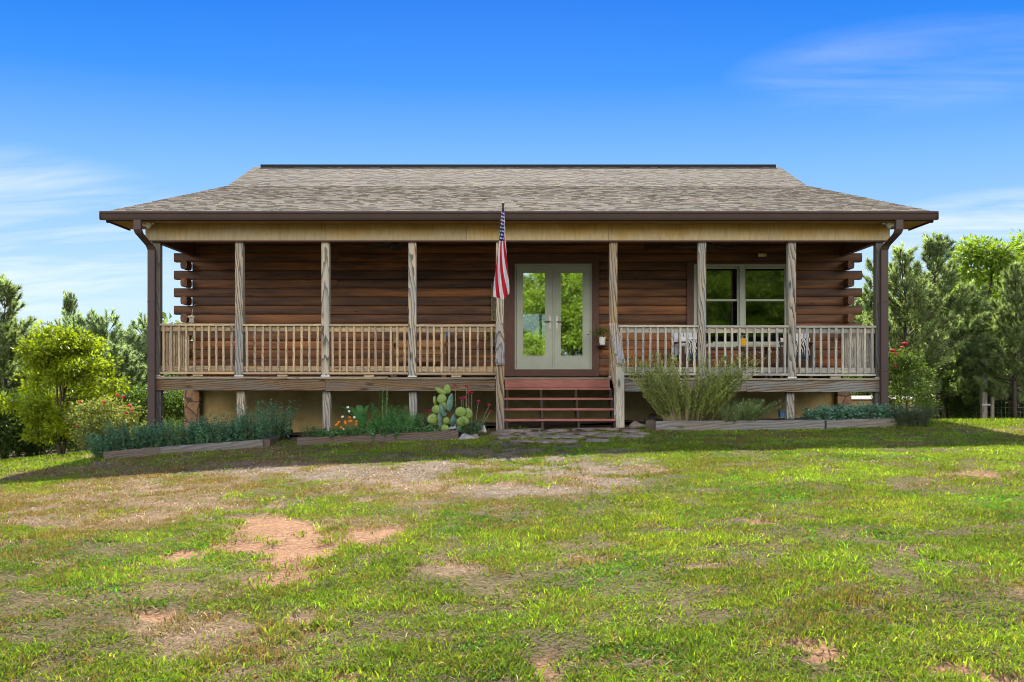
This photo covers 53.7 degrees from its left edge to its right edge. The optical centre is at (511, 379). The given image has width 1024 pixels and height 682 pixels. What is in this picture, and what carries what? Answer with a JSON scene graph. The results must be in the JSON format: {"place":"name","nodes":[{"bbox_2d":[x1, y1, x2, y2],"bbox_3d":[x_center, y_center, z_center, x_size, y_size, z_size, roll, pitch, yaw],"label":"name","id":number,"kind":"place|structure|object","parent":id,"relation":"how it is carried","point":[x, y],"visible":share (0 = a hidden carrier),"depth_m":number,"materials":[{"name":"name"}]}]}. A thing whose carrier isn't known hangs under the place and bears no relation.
{"place":"outdoors","nodes":[
{"label":"outdoors","id":0,"kind":"place"},
{"bbox_2d":[143,414,183,442],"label":"tall grass clump","id":1,"kind":"object","parent":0,"point":[173,424],"visible":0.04,"depth_m":21.14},
{"bbox_2d":[199,442,648,498],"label":"gravel","id":2,"kind":"structure","parent":0,"point":[472,467],"depth_m":11.86,"materials":[{"name":"gravel"}]},
{"bbox_2d":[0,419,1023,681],"bbox_3d":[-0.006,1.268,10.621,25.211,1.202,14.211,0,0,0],"label":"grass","id":3,"kind":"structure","parent":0,"point":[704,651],"depth_m":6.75,"materials":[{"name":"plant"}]},
{"bbox_2d":[0,421,1023,681],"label":"ground","id":4,"kind":"structure","parent":0,"point":[292,547],"depth_m":6.68,"materials":[{"name":"soil"}]},
{"bbox_2d":[0,387,33,458],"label":"wild shrub","id":5,"kind":"object","parent":4,"relation":"on","point":[4,444],"visible":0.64,"depth_m":24.86,"materials":[{"name":"green plant"}]},
{"bbox_2d":[3,318,40,456],"bbox_3d":[-18.390,0.401,38.076,3.436,5.490,3.173,0,0,15],"label":"pine tree","id":6,"kind":"object","parent":4,"relation":"on","point":[24,338],"depth_m":37.90,"materials":[{"name":"green plant"}]},
{"bbox_2d":[0,273,55,459],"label":"pine tree","id":7,"kind":"object","parent":4,"relation":"on","point":[11,332],"visible":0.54,"depth_m":26.86,"materials":[{"name":"green plant"}]},
{"bbox_2d":[0,387,56,458],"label":"wild shrub","id":8,"kind":"object","parent":4,"relation":"on","point":[11,415],"visible":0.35,"depth_m":25.19,"materials":[{"name":"green plant"}]},
{"bbox_2d":[8,331,58,456],"bbox_3d":[-14.887,0.502,30.929,2.311,4.104,2.641,0,0,-5],"label":"pine tree","id":9,"kind":"object","parent":4,"relation":"on","point":[14,363],"depth_m":30.67,"materials":[{"name":"green plant"}]},
{"bbox_2d":[0,400,72,457],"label":"wild shrub","id":10,"kind":"object","parent":4,"relation":"on","point":[40,446],"visible":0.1,"depth_m":25.60,"materials":[{"name":"green plant"}]},
{"bbox_2d":[54,288,80,448],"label":"pine tree","id":11,"kind":"object","parent":4,"relation":"on","point":[69,306],"visible":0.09,"depth_m":45.91,"materials":[{"name":"green plant"}]},
{"bbox_2d":[0,318,135,455],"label":"garden tree","id":12,"kind":"object","parent":4,"relation":"on","point":[49,357],"visible":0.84,"depth_m":21.08,"materials":[{"name":"green plant"}]},
{"bbox_2d":[43,394,103,452],"bbox_3d":[-11.646,1.186,26.943,2.327,1.971,2.427,0,0,33],"label":"wild shrub","id":13,"kind":"object","parent":4,"relation":"on","point":[71,443],"visible":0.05,"depth_m":26.68,"materials":[{"name":"green plant"}]},
{"bbox_2d":[59,309,98,383],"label":"pine tree","id":14,"kind":"object","parent":4,"relation":"on","point":[79,319],"visible":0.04,"depth_m":42.36,"materials":[{"name":"green plant"}]},
{"bbox_2d":[69,307,132,389],"bbox_3d":[-15.318,0.023,38.030,3.268,5.655,3.539,0,0,-43],"label":"pine tree","id":15,"kind":"object","parent":4,"relation":"on","point":[97,324],"visible":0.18,"depth_m":37.75,"materials":[{"name":"green plant"}]},
{"bbox_2d":[60,390,146,453],"bbox_3d":[-8.029,0.931,19.950,1.690,1.436,1.791,0,0,-20],"label":"rose bush","id":16,"kind":"object","parent":4,"relation":"on","point":[91,425],"visible":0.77,"depth_m":19.77,"materials":[{"name":"green plant"}]},
{"bbox_2d":[92,338,146,405],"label":"pine tree","id":17,"kind":"object","parent":4,"relation":"on","point":[130,362],"visible":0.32,"depth_m":32.74,"materials":[{"name":"green plant"}]},
{"bbox_2d":[102,390,146,427],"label":"wild shrub","id":18,"kind":"object","parent":4,"relation":"on","point":[126,404],"visible":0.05,"depth_m":27.16,"materials":[{"name":"green plant"}]},
{"bbox_2d":[103,447,160,459],"bbox_3d":[-6.030,1.173,16.080,0.862,0.194,0.147,0,0,-14],"label":"landscape timber","id":19,"kind":"object","parent":4,"relation":"on","point":[126,453],"visible":0.81,"depth_m":16.01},
{"bbox_2d":[108,310,184,392],"bbox_3d":[-13.033,0.073,36.001,3.171,5.066,2.928,0,0,38],"label":"pine tree","id":20,"kind":"object","parent":4,"relation":"on","point":[131,337],"visible":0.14,"depth_m":35.62,"materials":[{"name":"green plant"}]},
{"bbox_2d":[110,381,183,442],"bbox_3d":[-9.598,0.999,27.051,2.327,1.971,2.427,0,0,42],"label":"wild shrub","id":21,"kind":"object","parent":4,"relation":"on","point":[137,395],"visible":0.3,"depth_m":26.80,"materials":[{"name":"green plant"}]},
{"bbox_2d":[145,390,183,425],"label":"wild shrub","id":22,"kind":"object","parent":4,"relation":"on","point":[181,392],"visible":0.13,"depth_m":27.54,"materials":[{"name":"green plant"}]},
{"bbox_2d":[160,439,263,454],"bbox_3d":[-4.772,1.077,16.140,1.645,0.245,0.147,0,0,1],"label":"landscape timber","id":23,"kind":"object","parent":4,"relation":"on","point":[214,446],"visible":0.78,"depth_m":16.07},
{"bbox_2d":[263,429,292,446],"bbox_3d":[-4.147,1.034,17.980,0.146,0.160,3.788,0,0,-7],"label":"landscape timber","id":24,"kind":"object","parent":4,"relation":"on","point":[269,441],"visible":0.43,"depth_m":16.34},
{"bbox_2d":[297,430,458,445],"bbox_3d":[-2.095,0.926,15.830,2.524,0.266,0.147,0,0,1],"label":"landscape timber","id":25,"kind":"object","parent":4,"relation":"on","point":[431,435],"visible":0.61,"depth_m":15.76,"materials":[{"name":"wood"}]},
{"bbox_2d":[457,433,474,439],"bbox_3d":[-0.710,0.910,15.638,0.268,0.163,0.186,0,0,0],"label":"garden rock","id":26,"kind":"object","parent":4,"relation":"on","point":[465,436],"visible":0.56,"depth_m":15.57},
{"bbox_2d":[187,418,803,441],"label":"bare soil","id":27,"kind":"structure","parent":4,"relation":"on","point":[532,424],"depth_m":18.70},
{"bbox_2d":[490,431,514,435],"bbox_3d":[-0.153,0.874,16.249,0.395,0.070,0.472,0,0,0],"label":"flagstone","id":28,"kind":"object","parent":4,"relation":"on","point":[498,433],"visible":0.7,"depth_m":16.15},
{"bbox_2d":[0,422,1023,681],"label":"dry grass","id":29,"kind":"structure","parent":4,"relation":"on","point":[292,468],"depth_m":9.72,"materials":[{"name":"plant"}]},
{"bbox_2d":[11,304,1022,445],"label":"woodland","id":30,"kind":"object","parent":4,"relation":"on","point":[165,320],"depth_m":63.37,"materials":[{"name":"green plant"}]},
{"bbox_2d":[99,164,938,437],"bbox_3d":[0.120,-1.249,27.209,14.464,9.182,20.781,0,0,0],"label":"log cabin","id":31,"kind":"object","parent":4,"relation":"on","point":[303,297],"visible":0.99,"depth_m":20.28,"materials":[{"name":"stained log wood"},{"name":"asphalt shingle"},{"name":"brown metal"}]},
{"bbox_2d":[364,243,429,250],"bbox_3d":[-2.197,-2.607,19.134,1.274,0.359,1.237,0,0,0],"label":"ceiling fan","id":32,"kind":"object","parent":31,"relation":"hanging from","point":[395,246],"visible":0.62,"depth_m":19.04},
{"bbox_2d":[390,332,446,376],"bbox_3d":[-1.805,-0.533,19.575,1.052,0.980,0.550,0,0,0],"label":"porch bench","id":33,"kind":"object","parent":31,"relation":"on","point":[423,344],"visible":0.59,"depth_m":19.77,"materials":[{"name":"brown wood"}]},
{"bbox_2d":[481,332,495,353],"bbox_3d":[-0.423,-0.796,20.019,0.403,0.562,0.454,0,0,-16],"label":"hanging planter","id":34,"kind":"object","parent":31,"relation":"attached to","point":[488,334],"visible":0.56,"depth_m":19.91,"materials":[{"name":"plant"}]},
{"bbox_2d":[491,281,495,320],"bbox_3d":[-0.353,-1.572,20.232,0.130,0.811,0.024,0,0,0],"label":"welcome sign","id":35,"kind":"object","parent":31,"relation":"attached to","point":[493,308],"visible":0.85,"depth_m":20.22,"materials":[{"name":"brown wood"}]},
{"bbox_2d":[493,203,508,298],"bbox_3d":[-0.184,-2.165,17.509,0.280,1.628,0.986,0,0,0],"label":"flag","id":36,"kind":"object","parent":31,"relation":"attached to","point":[501,285],"visible":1,"depth_m":17.12,"materials":[{"name":"fabric"}]},
{"bbox_2d":[515,264,591,368],"bbox_3d":[0.828,-1.262,20.311,1.549,2.118,0.179,0,0,0],"label":"french door","id":37,"kind":"structure","parent":31,"relation":"in","point":[554,301],"depth_m":20.29,"materials":[{"name":"green paint"}]},
{"bbox_2d":[587,324,608,352],"bbox_3d":[1.797,-0.815,20.007,0.470,0.576,0.458,0,0,40],"label":"hanging planter","id":38,"kind":"object","parent":31,"relation":"attached to","point":[602,339],"visible":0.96,"depth_m":19.91,"materials":[{"name":"white plastic"}]},
{"bbox_2d":[670,333,712,377],"bbox_3d":[3.435,-0.511,19.386,0.630,0.970,0.572,0,0,-14],"label":"porch chair","id":39,"kind":"object","parent":31,"relation":"on","point":[683,354],"visible":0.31,"depth_m":19.18,"materials":[{"name":"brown wood"}]},
{"bbox_2d":[685,339,696,353],"bbox_3d":[3.492,-0.626,19.400,0.340,0.320,0.120,0,-13,-14],"label":"pillow","id":40,"kind":"object","parent":39,"relation":"on","point":[690,349],"visible":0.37,"depth_m":19.33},
{"bbox_2d":[673,243,738,251],"bbox_3d":[3.659,-2.607,19.111,1.241,0.359,1.272,0,0,0],"label":"ceiling fan","id":41,"kind":"object","parent":31,"relation":"hanging from","point":[709,246],"visible":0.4,"depth_m":19.08},
{"bbox_2d":[694,264,785,346],"bbox_3d":[4.600,-1.476,20.312,1.963,1.655,0.175,0,0,0],"label":"window","id":42,"kind":"structure","parent":31,"relation":"in","point":[736,294],"depth_m":20.31,"materials":[{"name":"green paint"}]},
{"bbox_2d":[736,345,775,377],"bbox_3d":[4.692,-0.337,19.500,0.660,0.630,0.440,0,0,0],"label":"side table","id":43,"kind":"object","parent":31,"relation":"on","point":[751,346],"visible":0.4,"depth_m":19.31,"materials":[{"name":"brown wood"}]},
{"bbox_2d":[779,333,812,377],"bbox_3d":[5.448,-0.505,19.387,0.630,0.970,0.572,0,0,14],"label":"porch chair","id":44,"kind":"object","parent":31,"relation":"on","point":[803,359],"visible":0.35,"depth_m":19.15,"materials":[{"name":"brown wood"}]},
{"bbox_2d":[796,338,809,354],"bbox_3d":[5.531,-0.630,19.400,0.360,0.340,0.120,0,-13,14],"label":"pillow","id":45,"kind":"object","parent":44,"relation":"on","point":[803,346],"visible":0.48,"depth_m":19.34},
{"bbox_2d":[510,440,535,443],"bbox_3d":[0.170,0.920,14.827,0.446,0.070,0.321,0,0,20],"label":"flagstone","id":46,"kind":"object","parent":4,"relation":"on","point":[519,441],"visible":0.68,"depth_m":14.72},
{"bbox_2d":[521,428,542,431],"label":"flagstone","id":47,"kind":"object","parent":4,"relation":"on","point":[532,429],"visible":0.62,"depth_m":16.60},
{"bbox_2d":[530,431,558,434],"bbox_3d":[0.504,0.862,16.059,0.494,0.070,0.467,0,0,0],"label":"flagstone","id":48,"kind":"object","parent":4,"relation":"on","point":[545,432],"visible":0.59,"depth_m":15.96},
{"bbox_2d":[537,435,563,438],"bbox_3d":[0.609,0.883,15.426,0.377,0.070,0.430,0,0,38],"label":"flagstone","id":49,"kind":"object","parent":4,"relation":"on","point":[550,436],"visible":0.63,"depth_m":15.29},
{"bbox_2d":[550,439,577,443],"bbox_3d":[0.736,0.907,14.638,0.460,0.070,0.321,0,0,0],"label":"flagstone","id":50,"kind":"object","parent":4,"relation":"on","point":[565,441],"visible":0.6,"depth_m":14.55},
{"bbox_2d":[560,435,588,438],"bbox_3d":[0.951,0.876,15.332,0.459,0.070,0.446,0,0,0],"label":"flagstone","id":51,"kind":"object","parent":4,"relation":"on","point":[572,436],"visible":0.61,"depth_m":15.18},
{"bbox_2d":[583,438,609,442],"bbox_3d":[1.196,0.896,14.675,0.376,0.070,0.440,0,0,-40],"label":"flagstone","id":52,"kind":"object","parent":4,"relation":"on","point":[594,439],"visible":0.56,"depth_m":14.55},
{"bbox_2d":[617,434,645,438],"bbox_3d":[1.780,0.865,15.179,0.393,0.070,0.412,0,0,-29],"label":"flagstone","id":53,"kind":"object","parent":4,"relation":"on","point":[630,435],"visible":0.55,"depth_m":15.09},
{"bbox_2d":[629,421,645,427],"bbox_3d":[2.137,0.787,16.906,0.362,0.176,0.207,0,0,0],"label":"garden rock","id":54,"kind":"object","parent":4,"relation":"on","point":[635,424],"visible":0.59,"depth_m":16.83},
{"bbox_2d":[646,414,656,428],"bbox_3d":[2.514,0.754,18.200,0.144,0.179,3.642,0,0,9],"label":"landscape timber","id":55,"kind":"object","parent":4,"relation":"on","point":[651,420],"visible":0.73,"depth_m":16.41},
{"bbox_2d":[637,418,805,423],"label":"flower bed soil","id":56,"kind":"structure","parent":4,"relation":"on","point":[642,422],"depth_m":18.24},
{"bbox_2d":[800,407,837,419],"bbox_3d":[5.055,0.616,16.649,0.621,0.386,0.622,0,0,28],"label":"sage","id":57,"kind":"object","parent":56,"relation":"on","point":[813,415],"visible":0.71,"depth_m":16.52,"materials":[{"name":"green plant"}]},
{"bbox_2d":[817,404,856,419],"bbox_3d":[5.343,0.589,16.630,0.652,0.420,0.654,0,0,13],"label":"sage","id":58,"kind":"object","parent":56,"relation":"on","point":[826,407],"visible":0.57,"depth_m":16.46,"materials":[{"name":"green plant"}]},
{"bbox_2d":[835,401,874,418],"bbox_3d":[5.627,0.572,16.642,0.718,0.448,0.679,0,0,0],"label":"sage","id":59,"kind":"object","parent":56,"relation":"on","point":[857,413],"visible":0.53,"depth_m":16.49,"materials":[{"name":"green plant"}]},
{"bbox_2d":[854,401,895,418],"bbox_3d":[5.917,0.570,16.608,0.646,0.446,0.738,0,0,0],"label":"sage","id":60,"kind":"object","parent":56,"relation":"on","point":[877,410],"visible":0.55,"depth_m":16.44,"materials":[{"name":"green plant"}]},
{"bbox_2d":[869,404,905,423],"bbox_3d":[6.167,0.599,16.618,0.646,0.405,0.708,0,0,0],"label":"sage","id":61,"kind":"object","parent":56,"relation":"on","point":[889,414],"visible":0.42,"depth_m":16.41,"materials":[{"name":"green plant"}]},
{"bbox_2d":[655,420,824,430],"bbox_3d":[3.638,0.741,16.200,2.668,0.199,0.147,0,0,3],"label":"landscape timber","id":62,"kind":"object","parent":4,"relation":"on","point":[721,425],"visible":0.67,"depth_m":16.13,"materials":[{"name":"wood"}]},
{"bbox_2d":[694,397,785,422],"bbox_3d":[3.666,0.549,16.610,1.424,0.542,1.807,0,0,-35],"label":"lavender","id":63,"kind":"object","parent":4,"relation":"on","point":[746,411],"visible":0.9,"depth_m":16.23,"materials":[{"name":"green plant"}]},
{"bbox_2d":[844,285,865,395],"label":"pine tree","id":64,"kind":"object","parent":4,"relation":"on","point":[858,301],"visible":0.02,"depth_m":43.34,"materials":[{"name":"green plant"}]},
{"bbox_2d":[843,376,871,395],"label":"wild shrub","id":65,"kind":"object","parent":4,"relation":"on","point":[857,393],"visible":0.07,"depth_m":36.55,"materials":[{"name":"green plant"}]},
{"bbox_2d":[825,418,897,429],"bbox_3d":[5.689,0.719,16.330,1.456,0.182,0.147,0,0,-15],"label":"landscape timber","id":66,"kind":"object","parent":4,"relation":"on","point":[850,423],"visible":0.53,"depth_m":16.23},
{"bbox_2d":[854,255,908,395],"bbox_3d":[12.929,-1.282,34.983,2.775,6.086,3.172,0,0,27],"label":"pine tree","id":67,"kind":"object","parent":4,"relation":"on","point":[867,315],"visible":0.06,"depth_m":35.00,"materials":[{"name":"green plant"}]},
{"bbox_2d":[851,396,921,411],"bbox_3d":[8.618,0.758,23.900,1.802,0.734,0.920,0,0,0],"label":"propane tank","id":68,"kind":"object","parent":4,"relation":"on","point":[862,399],"visible":0.05,"depth_m":23.50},
{"bbox_2d":[864,342,944,416],"bbox_3d":[7.748,0.150,20.182,1.594,1.806,1.779,0,0,0],"label":"rose bush","id":69,"kind":"object","parent":4,"relation":"on","point":[907,365],"visible":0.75,"depth_m":20.01,"materials":[{"name":"green plant"}]},
{"bbox_2d":[880,403,934,425],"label":"grey lavender","id":70,"kind":"object","parent":4,"relation":"on","point":[904,420],"visible":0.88,"depth_m":16.27,"materials":[{"name":"green plant"}]},
{"bbox_2d":[864,240,971,398],"bbox_3d":[11.636,-1.320,29.972,2.906,5.722,2.913,0,0,-41],"label":"pine tree","id":71,"kind":"object","parent":4,"relation":"on","point":[899,313],"visible":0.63,"depth_m":29.63,"materials":[{"name":"green plant"}]},
{"bbox_2d":[896,403,942,426],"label":"grey lavender","id":72,"kind":"object","parent":4,"relation":"on","point":[925,418],"visible":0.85,"depth_m":16.27,"materials":[{"name":"green plant"}]},
{"bbox_2d":[888,229,995,418],"bbox_3d":[13.235,-1.551,31.318,3.301,6.334,2.889,0,0,0],"label":"pine tree","id":73,"kind":"object","parent":4,"relation":"on","point":[939,247],"visible":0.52,"depth_m":31.21,"materials":[{"name":"green plant"}]},
{"bbox_2d":[920,251,974,417],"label":"pine tree","id":74,"kind":"object","parent":4,"relation":"on","point":[944,263],"visible":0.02,"depth_m":40.03,"materials":[{"name":"green plant"}]},
{"bbox_2d":[923,361,989,418],"bbox_3d":[14.238,0.428,33.052,3.034,2.464,2.909,0,0,-37],"label":"wild shrub","id":75,"kind":"object","parent":4,"relation":"on","point":[962,408],"visible":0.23,"depth_m":32.46,"materials":[{"name":"green plant"}]},
{"bbox_2d":[926,373,1009,418],"bbox_3d":[15.365,0.483,34.036,3.034,2.464,2.909,0,0,29],"label":"wild shrub","id":76,"kind":"object","parent":4,"relation":"on","point":[967,406],"visible":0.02,"depth_m":33.43,"materials":[{"name":"green plant"}]},
{"bbox_2d":[927,233,1023,417],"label":"leafy tree","id":77,"kind":"object","parent":4,"relation":"on","point":[987,253],"visible":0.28,"depth_m":33.52,"materials":[{"name":"green plant"}]},
{"bbox_2d":[942,279,1008,418],"bbox_3d":[14.833,-0.820,32.438,2.496,4.914,2.502,0,0,13],"label":"pine tree","id":78,"kind":"object","parent":4,"relation":"on","point":[977,305],"visible":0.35,"depth_m":32.12,"materials":[{"name":"green plant"}]},
{"bbox_2d":[939,359,1019,418],"bbox_3d":[14.667,0.508,31.752,1.565,2.249,4.560,0,0,-40],"label":"wire fence","id":79,"kind":"object","parent":4,"relation":"on","point":[983,404],"visible":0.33,"depth_m":31.04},
{"bbox_2d":[964,260,1023,418],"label":"pine tree","id":80,"kind":"object","parent":4,"relation":"on","point":[1011,329],"visible":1,"depth_m":29.30,"materials":[{"name":"green plant"}]},
{"bbox_2d":[977,398,1023,418],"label":"wild shrub","id":81,"kind":"object","parent":4,"relation":"on","point":[1005,408],"visible":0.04,"depth_m":33.77,"materials":[{"name":"green plant"}]},
{"bbox_2d":[978,228,1023,362],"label":"leafy tree","id":82,"kind":"object","parent":4,"relation":"on","point":[1020,237],"visible":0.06,"depth_m":34.51,"materials":[{"name":"green plant"}]},
{"bbox_2d":[988,361,1023,418],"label":"wild shrub","id":83,"kind":"object","parent":4,"relation":"on","point":[1005,412],"visible":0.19,"depth_m":33.26,"materials":[{"name":"green plant"}]},
{"bbox_2d":[1003,291,1023,404],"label":"pine tree","id":84,"kind":"object","parent":4,"relation":"on","point":[1021,390],"visible":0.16,"depth_m":31.30,"materials":[{"name":"green plant"}]},
{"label":"flower bed soil","id":85,"kind":"structure","parent":4,"relation":"on","visible":0},
{"bbox_2d":[298,424,331,436],"bbox_3d":[-3.121,0.872,16.085,0.527,0.351,0.529,0,0,0],"label":"rosemary","id":86,"kind":"object","parent":85,"relation":"on","point":[310,433],"visible":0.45,"depth_m":16.06,"materials":[{"name":"green plant"}]},
{"bbox_2d":[311,428,353,438],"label":"ground herb","id":87,"kind":"object","parent":85,"relation":"on","point":[323,433],"visible":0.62,"depth_m":15.84,"materials":[{"name":"green plant"}]},
{"bbox_2d":[333,406,366,435],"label":"orange flower","id":88,"kind":"object","parent":85,"relation":"on","point":[352,429],"visible":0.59,"depth_m":16.03,"materials":[{"name":"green plant"}]},
{"bbox_2d":[339,405,368,426],"bbox_3d":[-2.595,0.623,16.292,0.596,0.429,0.255,0,0,8],"label":"canna","id":89,"kind":"object","parent":85,"relation":"on","point":[359,412],"visible":0.81,"depth_m":16.27,"materials":[{"name":"green plant"}]},
{"bbox_2d":[340,425,382,437],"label":"ground herb","id":90,"kind":"object","parent":85,"relation":"on","point":[355,433],"visible":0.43,"depth_m":15.85,"materials":[{"name":"green plant"}]},
{"bbox_2d":[357,415,383,431],"bbox_3d":[-2.248,0.778,16.229,0.564,0.452,0.597,0,0,0],"label":"dill","id":91,"kind":"object","parent":85,"relation":"on","point":[372,424],"visible":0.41,"depth_m":16.10,"materials":[{"name":"green plant"}]},
{"bbox_2d":[357,426,396,439],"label":"ground herb","id":92,"kind":"object","parent":85,"relation":"on","point":[379,432],"visible":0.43,"depth_m":15.81,"materials":[{"name":"green plant"}]},
{"bbox_2d":[378,378,388,424],"bbox_3d":[-2.079,0.458,16.370,0.229,1.065,0.384,0,0,26],"label":"dill","id":93,"kind":"object","parent":85,"relation":"on","point":[386,398],"visible":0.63,"depth_m":16.36,"materials":[{"name":"green plant"}]},
{"bbox_2d":[368,402,409,432],"bbox_3d":[-1.972,0.669,16.242,0.707,0.640,0.754,0,0,0],"label":"dill","id":94,"kind":"object","parent":85,"relation":"on","point":[387,420],"visible":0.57,"depth_m":16.13,"materials":[{"name":"green plant"}]},
{"bbox_2d":[378,424,420,439],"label":"ground herb","id":95,"kind":"object","parent":85,"relation":"on","point":[393,429],"visible":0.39,"depth_m":15.82,"materials":[{"name":"green plant"}]},
{"bbox_2d":[393,408,424,429],"bbox_3d":[-1.652,0.712,16.209,0.568,0.523,0.612,0,0,0],"label":"dill","id":96,"kind":"object","parent":85,"relation":"on","point":[415,421],"visible":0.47,"depth_m":16.11,"materials":[{"name":"green plant"}]},
{"bbox_2d":[396,423,440,432],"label":"ground herb","id":97,"kind":"object","parent":85,"relation":"on","point":[424,429],"visible":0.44,"depth_m":15.86,"materials":[{"name":"green plant"}]},
{"bbox_2d":[427,384,472,431],"bbox_3d":[-0.987,0.458,16.128,0.722,0.771,0.217,0,0,0],"label":"prickly pear","id":98,"kind":"object","parent":85,"relation":"on","point":[443,407],"visible":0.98,"depth_m":16.09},
{"bbox_2d":[428,384,491,435],"bbox_3d":[-0.799,0.518,16.159,0.973,0.899,0.580,0,0,-24],"label":"crimson flower","id":99,"kind":"object","parent":85,"relation":"on","point":[476,428],"visible":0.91,"depth_m":16.20,"materials":[{"name":"green plant"}]},
{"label":"flower bed soil","id":100,"kind":"structure","parent":4,"relation":"on","visible":0},
{"bbox_2d":[83,432,131,459],"bbox_3d":[-6.508,1.054,16.266,0.834,0.447,0.786,0,0,0],"label":"catmint","id":101,"kind":"object","parent":100,"relation":"on","point":[99,446],"visible":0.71,"depth_m":16.08,"materials":[{"name":"green plant"}]},
{"bbox_2d":[101,419,162,450],"bbox_3d":[-6.131,0.938,16.406,1.008,0.620,1.003,0,0,0],"label":"catmint","id":102,"kind":"object","parent":100,"relation":"on","point":[133,444],"visible":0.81,"depth_m":16.14,"materials":[{"name":"green plant"}]},
{"bbox_2d":[129,422,187,446],"bbox_3d":[-5.731,0.954,16.486,0.970,0.524,0.853,0,0,0],"label":"catmint","id":103,"kind":"object","parent":100,"relation":"on","point":[158,441],"visible":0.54,"depth_m":16.27,"materials":[{"name":"green plant"}]},
{"bbox_2d":[154,415,218,446],"bbox_3d":[-5.399,0.882,16.508,1.038,0.603,1.009,0,0,-40],"label":"catmint","id":104,"kind":"object","parent":100,"relation":"on","point":[181,440],"visible":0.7,"depth_m":16.26,"materials":[{"name":"green plant"}]},
{"bbox_2d":[179,422,234,444],"bbox_3d":[-4.970,0.916,16.483,0.869,0.476,0.841,0,0,-35],"label":"catmint","id":105,"kind":"object","parent":100,"relation":"on","point":[201,437],"visible":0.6,"depth_m":16.21,"materials":[{"name":"green plant"}]},
{"bbox_2d":[200,412,260,442],"bbox_3d":[-4.575,0.826,16.438,1.013,0.602,0.996,0,0,-20],"label":"catmint","id":106,"kind":"object","parent":100,"relation":"on","point":[228,435],"visible":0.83,"depth_m":16.22,"materials":[{"name":"green plant"}]},
{"bbox_2d":[233,401,276,440],"bbox_3d":[-4.208,0.723,16.455,0.716,0.757,0.675,0,0,0],"label":"catmint","id":107,"kind":"object","parent":100,"relation":"on","point":[258,433],"visible":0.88,"depth_m":16.36,"materials":[{"name":"green plant"}]},
{"bbox_2d":[255,399,299,439],"bbox_3d":[-4.087,0.702,17.493,0.781,0.748,0.728,0,0,18],"label":"catmint","id":108,"kind":"object","parent":100,"relation":"on","point":[277,428],"visible":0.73,"depth_m":17.46,"materials":[{"name":"green plant"}]},
{"bbox_2d":[0,417,1023,473],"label":"grass","id":109,"kind":"structure","parent":0,"point":[44,457],"depth_m":17.02,"materials":[{"name":"plant"}]},
{"bbox_2d":[0,0,1023,340],"label":"sky","id":110,"kind":"structure","parent":0,"point":[106,105],"materials":[{"name":"blue"}]},
{"bbox_2d":[608,351,771,420],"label":"ornamental grass","id":111,"kind":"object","parent":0,"point":[668,401],"depth_m":16.39,"materials":[{"name":"green plant"}]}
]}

